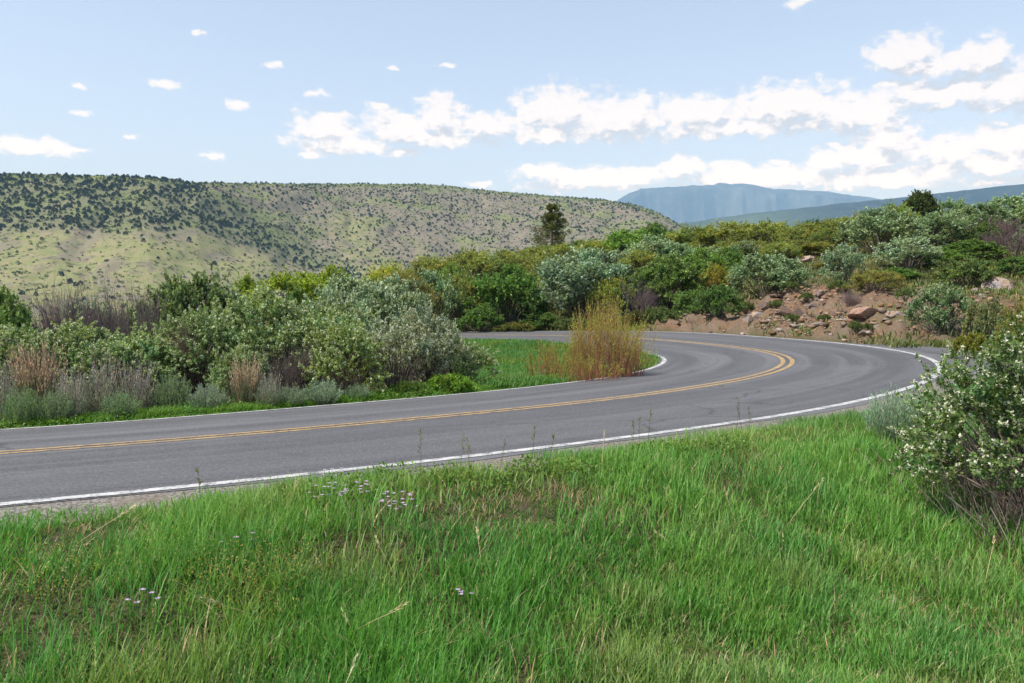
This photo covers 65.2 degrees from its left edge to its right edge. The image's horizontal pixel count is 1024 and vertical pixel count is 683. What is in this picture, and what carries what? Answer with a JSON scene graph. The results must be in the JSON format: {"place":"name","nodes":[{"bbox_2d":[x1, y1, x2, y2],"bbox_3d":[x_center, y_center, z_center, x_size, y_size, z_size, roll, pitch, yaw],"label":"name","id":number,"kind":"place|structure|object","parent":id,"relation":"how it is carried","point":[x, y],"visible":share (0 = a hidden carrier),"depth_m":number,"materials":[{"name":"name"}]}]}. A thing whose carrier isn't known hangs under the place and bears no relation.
{"place":"outdoors","nodes":[
{"label":"outdoors","id":0,"kind":"place"},
{"bbox_2d":[0,337,661,428],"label":"grass","id":1,"kind":"structure","parent":0,"point":[510,354],"depth_m":16.28,"materials":[{"name":"green plant"}]},
{"bbox_2d":[0,174,684,332],"bbox_3d":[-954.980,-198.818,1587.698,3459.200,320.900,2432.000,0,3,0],"label":"mesa hill","id":2,"kind":"structure","parent":0,"point":[53,253],"depth_m":1192.44,"materials":[{"name":"green plant"}]},
{"bbox_2d":[0,171,682,322],"bbox_3d":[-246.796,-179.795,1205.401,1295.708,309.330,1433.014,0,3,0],"label":"woodland","id":3,"kind":"object","parent":2,"relation":"on","point":[109,177],"visible":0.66,"depth_m":1231.84,"materials":[{"name":"green plant"}]},
{"bbox_2d":[0,173,683,329],"bbox_3d":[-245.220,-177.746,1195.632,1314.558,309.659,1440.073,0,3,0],"label":"brush","id":4,"kind":"object","parent":2,"relation":"on","point":[165,242],"visible":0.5,"depth_m":1238.12,"materials":[{"name":"green plant"}]},
{"bbox_2d":[0,331,1004,506],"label":"road","id":5,"kind":"structure","parent":0,"point":[817,374],"depth_m":9.22,"materials":[{"name":"grey asphalt"}]},
{"bbox_2d":[0,342,665,429],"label":"edge marking","id":6,"kind":"object","parent":5,"relation":"on","point":[663,360],"visible":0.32,"depth_m":12.61,"materials":[{"name":"white paint"}]},
{"bbox_2d":[0,334,794,453],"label":"marking","id":7,"kind":"object","parent":5,"relation":"on","point":[791,363],"visible":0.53,"depth_m":9.82,"materials":[{"name":"yellow paint"}]},
{"bbox_2d":[0,331,941,505],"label":"edge marking","id":8,"kind":"object","parent":5,"relation":"on","point":[354,468],"visible":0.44,"depth_m":6.12,"materials":[{"name":"white paint"}]},
{"bbox_2d":[0,237,1023,682],"bbox_3d":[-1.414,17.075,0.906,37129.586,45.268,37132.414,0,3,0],"label":"ground","id":9,"kind":"structure","parent":0,"point":[736,325],"depth_m":4.12,"materials":[{"name":"soil"}]},
{"bbox_2d":[0,352,22,420],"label":"sagebrush","id":10,"kind":"object","parent":9,"relation":"on","point":[3,391],"visible":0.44,"depth_m":11.24,"materials":[{"name":"grey plant"}]},
{"bbox_2d":[0,284,40,394],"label":"oak shrub","id":11,"kind":"object","parent":9,"relation":"on","point":[8,313],"visible":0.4,"depth_m":17.46,"materials":[{"name":"green plant"}]},
{"bbox_2d":[0,382,42,424],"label":"sagebrush","id":12,"kind":"object","parent":9,"relation":"on","point":[21,410],"visible":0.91,"depth_m":10.90,"materials":[{"name":"green plant"}]},
{"bbox_2d":[2,332,70,415],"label":"rabbitbrush","id":13,"kind":"object","parent":9,"relation":"on","point":[45,381],"visible":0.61,"depth_m":11.54,"materials":[{"name":"brown plant"}]},
{"bbox_2d":[0,322,79,400],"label":"flowering shrub","id":14,"kind":"object","parent":9,"relation":"on","point":[22,335],"visible":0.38,"depth_m":13.76,"materials":[{"name":"green plant"}]},
{"bbox_2d":[33,385,76,420],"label":"sagebrush","id":15,"kind":"object","parent":9,"relation":"on","point":[54,410],"visible":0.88,"depth_m":11.09,"materials":[{"name":"green plant"}]},
{"bbox_2d":[4,316,135,397],"bbox_3d":[-7.744,0.376,14.173,2.417,1.640,2.226,1,3,25],"label":"flowering shrub","id":16,"kind":"object","parent":9,"relation":"on","point":[70,341],"visible":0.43,"depth_m":13.93,"materials":[{"name":"green plant"}]},
{"bbox_2d":[51,366,89,417],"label":"sagebrush","id":17,"kind":"object","parent":9,"relation":"on","point":[72,394],"visible":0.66,"depth_m":11.33,"materials":[{"name":"grey plant"}]},
{"bbox_2d":[24,265,122,383],"bbox_3d":[-10.053,-0.238,18.477,1.963,3.298,2.181,3,4,40],"label":"bare shrub","id":18,"kind":"object","parent":9,"relation":"on","point":[57,318],"visible":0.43,"depth_m":18.30,"materials":[{"name":"grey plant"}]},
{"bbox_2d":[68,347,124,413],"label":"sagebrush","id":19,"kind":"object","parent":9,"relation":"on","point":[92,403],"visible":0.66,"depth_m":11.98,"materials":[{"name":"grey plant"}]},
{"bbox_2d":[72,255,133,389],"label":"bare shrub","id":20,"kind":"object","parent":9,"relation":"on","point":[100,325],"visible":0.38,"depth_m":18.72,"materials":[{"name":"grey plant"}]},
{"bbox_2d":[96,388,142,416],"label":"sagebrush","id":21,"kind":"object","parent":9,"relation":"on","point":[116,406],"visible":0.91,"depth_m":11.49,"materials":[{"name":"green plant"}]},
{"bbox_2d":[66,311,199,405],"bbox_3d":[-6.549,0.366,13.838,1.993,1.783,2.067,-1,3,-10],"label":"flowering shrub","id":22,"kind":"object","parent":9,"relation":"on","point":[133,347],"visible":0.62,"depth_m":13.54,"materials":[{"name":"green plant"}]},
{"bbox_2d":[111,360,159,408],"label":"sagebrush","id":23,"kind":"object","parent":9,"relation":"on","point":[136,389],"visible":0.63,"depth_m":12.19,"materials":[{"name":"grey plant"}]},
{"bbox_2d":[104,268,167,374],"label":"bare shrub","id":24,"kind":"object","parent":9,"relation":"on","point":[144,316],"visible":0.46,"depth_m":18.99,"materials":[{"name":"grey plant"}]},
{"bbox_2d":[152,369,193,406],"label":"sagebrush","id":25,"kind":"object","parent":9,"relation":"on","point":[173,395],"visible":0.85,"depth_m":12.27,"materials":[{"name":"green plant"}]},
{"bbox_2d":[163,306,203,400],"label":"bare shrub","id":26,"kind":"object","parent":9,"relation":"on","point":[183,350],"visible":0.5,"depth_m":13.85,"materials":[{"name":"grey plant"}]},
{"bbox_2d":[134,258,245,385],"bbox_3d":[-9.172,-0.459,22.919,3.302,3.956,3.435,2,4,36],"label":"oak shrub","id":27,"kind":"object","parent":9,"relation":"on","point":[177,295],"visible":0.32,"depth_m":22.50,"materials":[{"name":"green plant"}]},
{"bbox_2d":[140,304,265,399],"bbox_3d":[-5.527,0.279,14.395,2.069,1.922,2.066,2,4,37],"label":"flowering shrub","id":28,"kind":"object","parent":9,"relation":"on","point":[212,331],"visible":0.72,"depth_m":14.08,"materials":[{"name":"green plant"}]},
{"bbox_2d":[186,380,229,408],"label":"sagebrush","id":29,"kind":"object","parent":9,"relation":"on","point":[204,396],"visible":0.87,"depth_m":12.16,"materials":[{"name":"green plant"}]},
{"bbox_2d":[202,340,275,403],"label":"flowering shrub","id":30,"kind":"object","parent":9,"relation":"on","point":[220,373],"visible":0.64,"depth_m":13.09,"materials":[{"name":"green plant"}]},
{"bbox_2d":[224,354,263,404],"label":"rabbitbrush","id":31,"kind":"object","parent":9,"relation":"on","point":[245,386],"visible":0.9,"depth_m":12.65,"materials":[{"name":"beige plant"}]},
{"bbox_2d":[189,279,327,402],"bbox_3d":[-4.758,0.040,15.494,2.682,2.505,2.912,0,3,-3],"label":"flowering shrub","id":32,"kind":"object","parent":9,"relation":"on","point":[256,334],"visible":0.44,"depth_m":14.97,"materials":[{"name":"green plant"}]},
{"bbox_2d":[252,365,284,405],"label":"sagebrush","id":33,"kind":"object","parent":9,"relation":"on","point":[264,393],"visible":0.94,"depth_m":12.50,"materials":[{"name":"green plant"}]},
{"bbox_2d":[246,264,327,315],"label":"oak shrub","id":34,"kind":"object","parent":9,"relation":"on","point":[306,283],"visible":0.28,"depth_m":48.94,"materials":[{"name":"green plant"}]},
{"bbox_2d":[260,331,315,395],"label":"bare shrub","id":35,"kind":"object","parent":9,"relation":"on","point":[288,381],"visible":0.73,"depth_m":13.98,"materials":[{"name":"grey plant"}]},
{"bbox_2d":[262,283,385,392],"bbox_3d":[-3.641,0.064,15.215,2.305,2.371,2.391,-1,3,-25],"label":"flowering shrub","id":36,"kind":"object","parent":9,"relation":"on","point":[316,319],"visible":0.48,"depth_m":14.90,"materials":[{"name":"green plant"}]},
{"bbox_2d":[303,378,345,404],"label":"sagebrush","id":37,"kind":"object","parent":9,"relation":"on","point":[324,395],"visible":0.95,"depth_m":12.88,"materials":[{"name":"green plant"}]},
{"bbox_2d":[281,282,380,378],"bbox_3d":[-4.721,-0.160,21.056,2.704,2.800,2.657,-2,4,-32],"label":"serviceberry shrub","id":38,"kind":"object","parent":9,"relation":"on","point":[364,315],"visible":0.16,"depth_m":20.73,"materials":[{"name":"green plant"}]},
{"bbox_2d":[298,319,394,394],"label":"flowering shrub","id":39,"kind":"object","parent":9,"relation":"on","point":[359,342],"visible":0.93,"depth_m":13.80,"materials":[{"name":"green plant"}]},
{"bbox_2d":[324,266,387,329],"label":"serviceberry shrub","id":40,"kind":"object","parent":9,"relation":"on","point":[348,284],"visible":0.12,"depth_m":31.50,"materials":[{"name":"green plant"}]},
{"bbox_2d":[331,277,421,375],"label":"serviceberry shrub","id":41,"kind":"object","parent":9,"relation":"on","point":[372,297],"visible":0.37,"depth_m":23.56,"materials":[{"name":"green plant"}]},
{"bbox_2d":[341,315,448,389],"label":"flowering shrub","id":42,"kind":"object","parent":9,"relation":"on","point":[387,337],"visible":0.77,"depth_m":15.08,"materials":[{"name":"green plant"}]},
{"bbox_2d":[369,271,435,352],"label":"serviceberry shrub","id":43,"kind":"object","parent":9,"relation":"on","point":[410,298],"visible":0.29,"depth_m":32.58,"materials":[{"name":"green plant"}]},
{"bbox_2d":[367,266,444,319],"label":"oak shrub","id":44,"kind":"object","parent":9,"relation":"on","point":[424,288],"visible":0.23,"depth_m":43.74,"materials":[{"name":"green plant"}]},
{"bbox_2d":[395,253,449,284],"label":"oak shrub","id":45,"kind":"object","parent":9,"relation":"on","point":[427,263],"visible":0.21,"depth_m":60.93,"materials":[{"name":"green plant"}]},
{"bbox_2d":[384,296,481,385],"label":"flowering shrub","id":46,"kind":"object","parent":9,"relation":"on","point":[443,336],"visible":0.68,"depth_m":15.82,"materials":[{"name":"green plant"}]},
{"bbox_2d":[414,267,465,330],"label":"serviceberry shrub","id":47,"kind":"object","parent":9,"relation":"on","point":[430,278],"visible":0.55,"depth_m":45.57,"materials":[{"name":"green plant"}]},
{"bbox_2d":[424,372,479,392],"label":"shrub","id":48,"kind":"object","parent":9,"relation":"on","point":[457,382],"visible":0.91,"depth_m":14.55,"materials":[{"name":"green plant"}]},
{"bbox_2d":[415,328,501,381],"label":"flowering shrub","id":49,"kind":"object","parent":9,"relation":"on","point":[479,354],"visible":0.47,"depth_m":16.41,"materials":[{"name":"green plant"}]},
{"bbox_2d":[435,265,489,330],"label":"oak shrub","id":50,"kind":"object","parent":9,"relation":"on","point":[465,286],"visible":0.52,"depth_m":46.43,"materials":[{"name":"green plant"}]},
{"bbox_2d":[440,243,502,279],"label":"oak shrub","id":51,"kind":"object","parent":9,"relation":"on","point":[477,261],"visible":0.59,"depth_m":60.70,"materials":[{"name":"green plant"}]},
{"bbox_2d":[455,302,507,331],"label":"oak shrub","id":52,"kind":"object","parent":9,"relation":"on","point":[480,316],"visible":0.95,"depth_m":44.02,"materials":[{"name":"green plant"}]},
{"bbox_2d":[0,348,1008,526],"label":"road shoulder","id":53,"kind":"object","parent":9,"relation":"on","point":[117,501],"visible":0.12,"depth_m":4.95},
{"bbox_2d":[463,263,555,324],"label":"oak shrub","id":54,"kind":"object","parent":9,"relation":"on","point":[497,286],"visible":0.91,"depth_m":45.19,"materials":[{"name":"green plant"}]},
{"bbox_2d":[479,247,539,274],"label":"oak shrub","id":55,"kind":"object","parent":9,"relation":"on","point":[511,257],"visible":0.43,"depth_m":62.80,"materials":[{"name":"green plant"}]},
{"bbox_2d":[0,355,1023,682],"bbox_3d":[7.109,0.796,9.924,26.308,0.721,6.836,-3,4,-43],"label":"grass","id":56,"kind":"structure","parent":9,"relation":"on","point":[788,464],"depth_m":3.85,"materials":[{"name":"green plant"}]},
{"bbox_2d":[523,338,571,376],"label":"willow shrub","id":57,"kind":"object","parent":9,"relation":"on","point":[548,360],"visible":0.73,"depth_m":18.80,"materials":[{"name":"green plant"}]},
{"bbox_2d":[524,203,572,253],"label":"fir tree","id":58,"kind":"object","parent":9,"relation":"on","point":[555,225],"visible":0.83,"depth_m":74.22,"materials":[{"name":"green plant"}]},
{"bbox_2d":[552,278,597,316],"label":"serviceberry shrub","id":59,"kind":"object","parent":9,"relation":"on","point":[563,292],"visible":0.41,"depth_m":46.71,"materials":[{"name":"green plant"}]},
{"bbox_2d":[531,245,635,317],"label":"serviceberry shrub","id":60,"kind":"object","parent":9,"relation":"on","point":[591,269],"visible":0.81,"depth_m":45.73,"materials":[{"name":"green plant"}]},
{"bbox_2d":[542,350,624,380],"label":"willow shrub","id":61,"kind":"object","parent":9,"relation":"on","point":[587,375],"visible":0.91,"depth_m":17.24,"materials":[{"name":"brown plant"}]},
{"bbox_2d":[558,292,660,377],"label":"willow shrub","id":62,"kind":"object","parent":9,"relation":"on","point":[597,342],"visible":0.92,"depth_m":18.38,"materials":[{"name":"yellow plant"}]},
{"bbox_2d":[587,271,640,317],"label":"oak shrub","id":63,"kind":"object","parent":9,"relation":"on","point":[607,288],"visible":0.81,"depth_m":44.54,"materials":[{"name":"green plant"}]},
{"bbox_2d":[602,224,652,268],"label":"oak shrub","id":64,"kind":"object","parent":9,"relation":"on","point":[616,239],"visible":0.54,"depth_m":60.66,"materials":[{"name":"green plant"}]},
{"bbox_2d":[619,249,658,279],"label":"oak shrub","id":65,"kind":"object","parent":9,"relation":"on","point":[644,256],"visible":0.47,"depth_m":53.25,"materials":[{"name":"green plant"}]},
{"bbox_2d":[618,273,668,317],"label":"bare shrub","id":66,"kind":"object","parent":9,"relation":"on","point":[655,299],"visible":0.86,"depth_m":43.74,"materials":[{"name":"grey plant"}]},
{"bbox_2d":[621,233,675,268],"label":"serviceberry shrub","id":67,"kind":"object","parent":9,"relation":"on","point":[659,246],"visible":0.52,"depth_m":55.09,"materials":[{"name":"green plant"}]},
{"bbox_2d":[642,305,680,321],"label":"shrub","id":68,"kind":"object","parent":9,"relation":"on","point":[661,314],"visible":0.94,"depth_m":39.20,"materials":[{"name":"green plant"}]},
{"bbox_2d":[624,253,711,308],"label":"oak shrub","id":69,"kind":"object","parent":9,"relation":"on","point":[675,273],"visible":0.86,"depth_m":44.08,"materials":[{"name":"green plant"}]},
{"bbox_2d":[671,286,712,315],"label":"oak shrub","id":70,"kind":"object","parent":9,"relation":"on","point":[684,297],"visible":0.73,"depth_m":40.23,"materials":[{"name":"green plant"}]},
{"bbox_2d":[663,223,724,255],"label":"oak shrub","id":71,"kind":"object","parent":9,"relation":"on","point":[688,232],"visible":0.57,"depth_m":61.62,"materials":[{"name":"green plant"}]},
{"bbox_2d":[667,246,733,292],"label":"oak shrub","id":72,"kind":"object","parent":9,"relation":"on","point":[701,258],"visible":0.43,"depth_m":46.20,"materials":[{"name":"green plant"}]},
{"bbox_2d":[699,260,731,291],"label":"oak shrub","id":73,"kind":"object","parent":9,"relation":"on","point":[718,273],"visible":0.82,"depth_m":44.07,"materials":[{"name":"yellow plant"}]},
{"bbox_2d":[692,283,746,318],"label":"oak shrub","id":74,"kind":"object","parent":9,"relation":"on","point":[720,295],"visible":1,"depth_m":37.01,"materials":[{"name":"green plant"}]},
{"bbox_2d":[693,219,770,246],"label":"oak shrub","id":75,"kind":"object","parent":9,"relation":"on","point":[724,228],"visible":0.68,"depth_m":60.76,"materials":[{"name":"green plant"}]},
{"bbox_2d":[444,234,1023,347],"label":"undergrowth","id":76,"kind":"object","parent":9,"relation":"on","point":[943,342],"visible":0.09,"depth_m":38.63,"materials":[{"name":"green plant"}]},
{"bbox_2d":[735,217,794,243],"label":"oak shrub","id":77,"kind":"object","parent":9,"relation":"on","point":[762,228],"visible":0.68,"depth_m":58.86,"materials":[{"name":"green plant"}]},
{"bbox_2d":[724,248,813,298],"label":"serviceberry shrub","id":78,"kind":"object","parent":9,"relation":"on","point":[762,267],"visible":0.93,"depth_m":40.72,"materials":[{"name":"green plant"}]},
{"bbox_2d":[758,239,804,264],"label":"oak shrub","id":79,"kind":"object","parent":9,"relation":"on","point":[779,249],"visible":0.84,"depth_m":50.09,"materials":[{"name":"green plant"}]},
{"bbox_2d":[807,224,850,251],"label":"oak shrub","id":80,"kind":"object","parent":9,"relation":"on","point":[820,234],"visible":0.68,"depth_m":52.37,"materials":[{"name":"green plant"}]},
{"bbox_2d":[642,283,1023,343],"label":"rubble","id":81,"kind":"object","parent":9,"relation":"on","point":[881,309],"visible":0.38,"depth_m":33.09,"materials":[{"name":"rock"},{"name":"soil"}]},
{"bbox_2d":[815,241,871,284],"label":"serviceberry shrub","id":82,"kind":"object","parent":9,"relation":"on","point":[848,257],"visible":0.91,"depth_m":39.56,"materials":[{"name":"green plant"}]},
{"bbox_2d":[835,268,911,293],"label":"oak shrub","id":83,"kind":"object","parent":9,"relation":"on","point":[863,279],"visible":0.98,"depth_m":37.04,"materials":[{"name":"green plant"}]},
{"bbox_2d":[833,205,930,254],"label":"serviceberry shrub","id":84,"kind":"object","parent":9,"relation":"on","point":[885,220],"visible":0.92,"depth_m":48.64,"materials":[{"name":"green plant"}]},
{"bbox_2d":[860,381,922,443],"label":"sagebrush","id":85,"kind":"object","parent":9,"relation":"on","point":[877,415],"visible":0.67,"depth_m":6.99,"materials":[{"name":"green plant"}]},
{"bbox_2d":[868,235,946,269],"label":"serviceberry shrub","id":86,"kind":"object","parent":9,"relation":"on","point":[911,245],"visible":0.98,"depth_m":43.25,"materials":[{"name":"green plant"}]},
{"bbox_2d":[901,189,941,216],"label":"pinyon tree","id":87,"kind":"object","parent":9,"relation":"on","point":[921,203],"visible":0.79,"depth_m":64.74,"materials":[{"name":"green plant"}]},
{"bbox_2d":[854,311,1023,556],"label":"flowering shrub","id":88,"kind":"object","parent":9,"relation":"on","point":[1000,468],"visible":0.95,"depth_m":5.33,"materials":[{"name":"green plant"}]},
{"bbox_2d":[900,280,980,335],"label":"flowering shrub","id":89,"kind":"object","parent":9,"relation":"on","point":[938,314],"visible":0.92,"depth_m":26.94,"materials":[{"name":"green plant"}]},
{"bbox_2d":[905,209,979,246],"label":"serviceberry shrub","id":90,"kind":"object","parent":9,"relation":"on","point":[941,222],"visible":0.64,"depth_m":50.78,"materials":[{"name":"green plant"}]},
{"bbox_2d":[929,254,1000,286],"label":"shrub","id":91,"kind":"object","parent":9,"relation":"on","point":[983,270],"visible":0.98,"depth_m":37.23,"materials":[{"name":"green plant"}]},
{"bbox_2d":[947,331,992,358],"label":"shrub","id":92,"kind":"object","parent":9,"relation":"on","point":[969,343],"visible":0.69,"depth_m":19.42,"materials":[{"name":"green plant"}]},
{"bbox_2d":[940,238,1014,258],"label":"oak shrub","id":93,"kind":"object","parent":9,"relation":"on","point":[975,245],"visible":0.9,"depth_m":45.87,"materials":[{"name":"green plant"}]},
{"bbox_2d":[962,220,1005,242],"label":"oak shrub","id":94,"kind":"object","parent":9,"relation":"on","point":[980,229],"visible":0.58,"depth_m":50.71,"materials":[{"name":"green plant"}]},
{"bbox_2d":[946,200,1022,229],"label":"serviceberry shrub","id":95,"kind":"object","parent":9,"relation":"on","point":[971,211],"visible":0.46,"depth_m":54.46,"materials":[{"name":"green plant"}]},
{"bbox_2d":[960,298,1015,349],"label":"shrub","id":96,"kind":"object","parent":9,"relation":"on","point":[983,319],"visible":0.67,"depth_m":21.27,"materials":[{"name":"green plant"}]},
{"bbox_2d":[978,223,1023,257],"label":"bare shrub","id":97,"kind":"object","parent":9,"relation":"on","point":[1016,247],"visible":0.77,"depth_m":46.55,"materials":[{"name":"grey plant"}]},
{"bbox_2d":[980,193,1023,234],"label":"serviceberry shrub","id":98,"kind":"object","parent":9,"relation":"on","point":[1014,203],"visible":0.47,"depth_m":56.67,"materials":[{"name":"green plant"}]},
{"bbox_2d":[994,293,1023,358],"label":"shrub","id":99,"kind":"object","parent":9,"relation":"on","point":[1019,308],"visible":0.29,"depth_m":18.51,"materials":[{"name":"green plant"}]},
{"bbox_2d":[994,254,1023,276],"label":"oak shrub","id":100,"kind":"object","parent":9,"relation":"on","point":[1004,266],"visible":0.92,"depth_m":39.72,"materials":[{"name":"green plant"}]},
{"bbox_2d":[0,0,1023,200],"label":"sky","id":101,"kind":"structure","parent":0,"point":[609,100],"materials":[{"name":"blue"}]},
{"bbox_2d":[616,183,881,222],"bbox_3d":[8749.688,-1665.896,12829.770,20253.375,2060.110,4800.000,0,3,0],"label":"mountain","id":102,"kind":"structure","parent":0,"point":[690,203],"depth_m":13268.24,"materials":[{"name":"blue stone"}]},
{"bbox_2d":[678,184,1023,232],"bbox_3d":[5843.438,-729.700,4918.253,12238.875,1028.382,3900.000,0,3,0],"label":"hills","id":103,"kind":"structure","parent":0,"point":[970,197],"depth_m":5286.12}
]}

